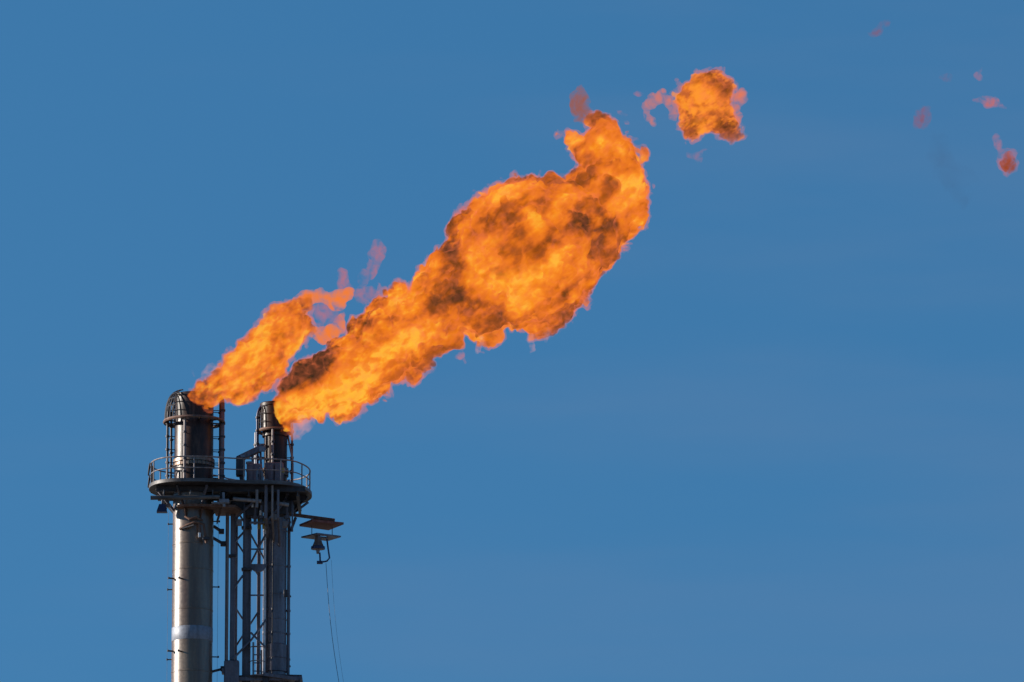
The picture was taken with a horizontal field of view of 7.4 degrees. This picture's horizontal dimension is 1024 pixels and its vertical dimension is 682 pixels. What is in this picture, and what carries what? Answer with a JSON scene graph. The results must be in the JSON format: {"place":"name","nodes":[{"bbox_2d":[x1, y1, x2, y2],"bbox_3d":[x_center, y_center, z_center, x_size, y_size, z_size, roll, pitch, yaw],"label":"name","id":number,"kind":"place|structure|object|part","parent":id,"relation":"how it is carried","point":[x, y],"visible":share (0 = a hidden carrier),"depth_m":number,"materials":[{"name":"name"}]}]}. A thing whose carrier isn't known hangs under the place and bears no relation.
{"place":"outdoors","nodes":[
{"label":"outdoors","id":0,"kind":"place"},
{"bbox_2d":[0,0,1023,681],"label":"sky","id":1,"kind":"structure","parent":0,"point":[606,340],"materials":[{"name":"blue"}]},
{"label":"ground","id":2,"kind":"structure","parent":0,"visible":0},
{"bbox_2d":[163,389,224,681],"bbox_3d":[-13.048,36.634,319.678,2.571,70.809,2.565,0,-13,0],"label":"flare stack","id":3,"kind":"object","parent":2,"relation":"on","point":[192,417],"visible":1,"depth_m":325.32,"materials":[{"name":"metal"}]},
{"bbox_2d":[177,504,240,523],"bbox_3d":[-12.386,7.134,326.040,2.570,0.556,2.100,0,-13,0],"label":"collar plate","id":4,"kind":"object","parent":3,"relation":"attached to","point":[219,510],"visible":1,"depth_m":325.36,"materials":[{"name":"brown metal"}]},
{"bbox_2d":[148,456,311,515],"bbox_3d":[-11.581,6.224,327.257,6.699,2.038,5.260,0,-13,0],"label":"service platform","id":5,"kind":"structure","parent":3,"relation":"attached to","point":[226,490],"depth_m":325.59,"materials":[{"name":"metal"}]},
{"bbox_2d":[157,500,170,512],"bbox_3d":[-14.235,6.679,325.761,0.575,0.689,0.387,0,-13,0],"label":"floodlight","id":6,"kind":"object","parent":5,"relation":"attached to","point":[162,507],"visible":1,"depth_m":325.59,"materials":[{"name":"blue paint"}]},
{"bbox_2d":[236,444,265,479],"bbox_3d":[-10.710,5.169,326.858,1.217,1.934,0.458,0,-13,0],"label":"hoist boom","id":7,"kind":"object","parent":5,"relation":"on","point":[259,449],"visible":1,"depth_m":326.80,"materials":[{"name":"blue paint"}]},
{"bbox_2d":[246,463,261,479],"bbox_3d":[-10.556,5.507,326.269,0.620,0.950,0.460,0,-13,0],"label":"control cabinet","id":8,"kind":"object","parent":5,"relation":"on","point":[251,474],"visible":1,"depth_m":326.10,"materials":[{"name":"grey metal"}]},
{"bbox_3d":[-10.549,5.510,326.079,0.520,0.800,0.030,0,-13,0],"label":"door","id":9,"kind":"part","parent":8,"relation":"part of","materials":[{"name":"grey metal"}]},
{"bbox_2d":[255,490,257,507],"bbox_3d":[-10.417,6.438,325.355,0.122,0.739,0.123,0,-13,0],"label":"upright pipe","id":10,"kind":"object","parent":5,"relation":"attached to","point":[256,498],"visible":1,"depth_m":325.31,"materials":[{"name":"grey metal"}]},
{"bbox_2d":[256,467,262,479],"bbox_3d":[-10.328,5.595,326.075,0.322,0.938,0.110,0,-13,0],"label":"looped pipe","id":11,"kind":"object","parent":5,"relation":"on","point":[261,471],"visible":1,"depth_m":326.06,"materials":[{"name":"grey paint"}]},
{"bbox_2d":[264,479,268,540],"bbox_3d":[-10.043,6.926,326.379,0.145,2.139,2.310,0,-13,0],"label":"upright pipe","id":12,"kind":"object","parent":5,"relation":"attached to","point":[266,509],"visible":1,"depth_m":325.38,"materials":[{"name":"grey metal"}]},
{"bbox_2d":[271,485,274,542],"bbox_3d":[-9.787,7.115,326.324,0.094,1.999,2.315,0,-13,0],"label":"upright pipe","id":13,"kind":"object","parent":5,"relation":"attached to","point":[272,519],"visible":1,"depth_m":325.41,"materials":[{"name":"grey metal"}]},
{"bbox_2d":[265,462,282,480],"bbox_3d":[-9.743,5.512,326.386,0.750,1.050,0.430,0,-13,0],"label":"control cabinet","id":14,"kind":"object","parent":5,"relation":"on","point":[272,475],"visible":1,"depth_m":326.20,"materials":[{"name":"grey metal"}]},
{"bbox_3d":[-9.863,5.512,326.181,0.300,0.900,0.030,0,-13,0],"label":"door","id":15,"kind":"part","parent":14,"relation":"part of","materials":[{"name":"grey metal"}]},
{"bbox_3d":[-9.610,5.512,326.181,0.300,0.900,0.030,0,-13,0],"label":"door","id":16,"kind":"part","parent":14,"relation":"part of","materials":[{"name":"grey metal"}]},
{"bbox_2d":[277,490,280,546],"bbox_3d":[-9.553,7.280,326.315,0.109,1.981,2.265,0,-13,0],"label":"upright pipe","id":17,"kind":"object","parent":5,"relation":"attached to","point":[278,529],"visible":1,"depth_m":325.60,"materials":[{"name":"grey metal"}]},
{"bbox_2d":[225,504,228,659],"bbox_3d":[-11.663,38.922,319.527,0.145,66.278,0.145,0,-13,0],"label":"riser pipe","id":18,"kind":"object","parent":2,"relation":"on","point":[226,582],"visible":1,"depth_m":325.94,"materials":[{"name":"grey metal"}]},
{"bbox_2d":[212,501,266,681],"bbox_3d":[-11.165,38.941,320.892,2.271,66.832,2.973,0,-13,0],"label":"lattice tower","id":19,"kind":"structure","parent":2,"relation":"on","point":[229,669],"depth_m":326.31,"materials":[{"name":"grey metal"}]},
{"bbox_2d":[233,500,293,531],"bbox_3d":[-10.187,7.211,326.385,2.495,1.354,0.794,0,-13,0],"label":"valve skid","id":20,"kind":"object","parent":19,"relation":"attached to","point":[250,510],"visible":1,"depth_m":326.31,"materials":[{"name":"metal"}]},
{"bbox_2d":[239,672,302,681],"bbox_3d":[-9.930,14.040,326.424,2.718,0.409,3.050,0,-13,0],"label":"landing","id":21,"kind":"object","parent":19,"relation":"attached to","point":[266,677],"visible":1,"depth_m":325.06,"materials":[{"name":"metal"}]},
{"bbox_2d":[249,642,265,681],"bbox_3d":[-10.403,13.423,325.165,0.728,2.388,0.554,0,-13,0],"label":"ladder","id":22,"kind":"object","parent":21,"relation":"attached to","point":[253,660],"visible":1,"depth_m":325.41,"materials":[{"name":"grey metal"}]},
{"bbox_2d":[263,529,265,671],"bbox_3d":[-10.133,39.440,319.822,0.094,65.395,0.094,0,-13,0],"label":"riser pipe","id":23,"kind":"object","parent":2,"relation":"on","point":[264,599],"visible":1,"depth_m":326.20,"materials":[{"name":"grey metal"}]},
{"bbox_2d":[253,401,293,681],"bbox_3d":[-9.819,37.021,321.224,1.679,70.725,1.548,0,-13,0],"label":"flare stack","id":24,"kind":"object","parent":2,"relation":"on","point":[274,422],"visible":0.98,"depth_m":327.14,"materials":[{"name":"grey paint"}]},
{"bbox_2d":[289,513,343,531],"bbox_3d":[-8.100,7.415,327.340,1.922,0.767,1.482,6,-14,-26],"label":"outrigger arm","id":25,"kind":"object","parent":24,"relation":"attached to","point":[319,522],"visible":1,"depth_m":327.37},
{"bbox_2d":[301,526,340,563],"bbox_3d":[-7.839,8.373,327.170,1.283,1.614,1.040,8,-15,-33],"label":"hanging lamp","id":26,"kind":"object","parent":25,"relation":"hanging from","point":[317,545],"visible":1,"depth_m":327.05,"materials":[{"name":"black metal"}]},
{"bbox_2d":[326,568,338,680],"bbox_3d":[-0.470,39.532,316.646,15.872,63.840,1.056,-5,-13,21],"label":"wire rope","id":27,"kind":"object","parent":26,"relation":"hanging from","point":[330,623],"visible":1,"depth_m":325.76,"materials":[{"name":"metal"}]}
]}

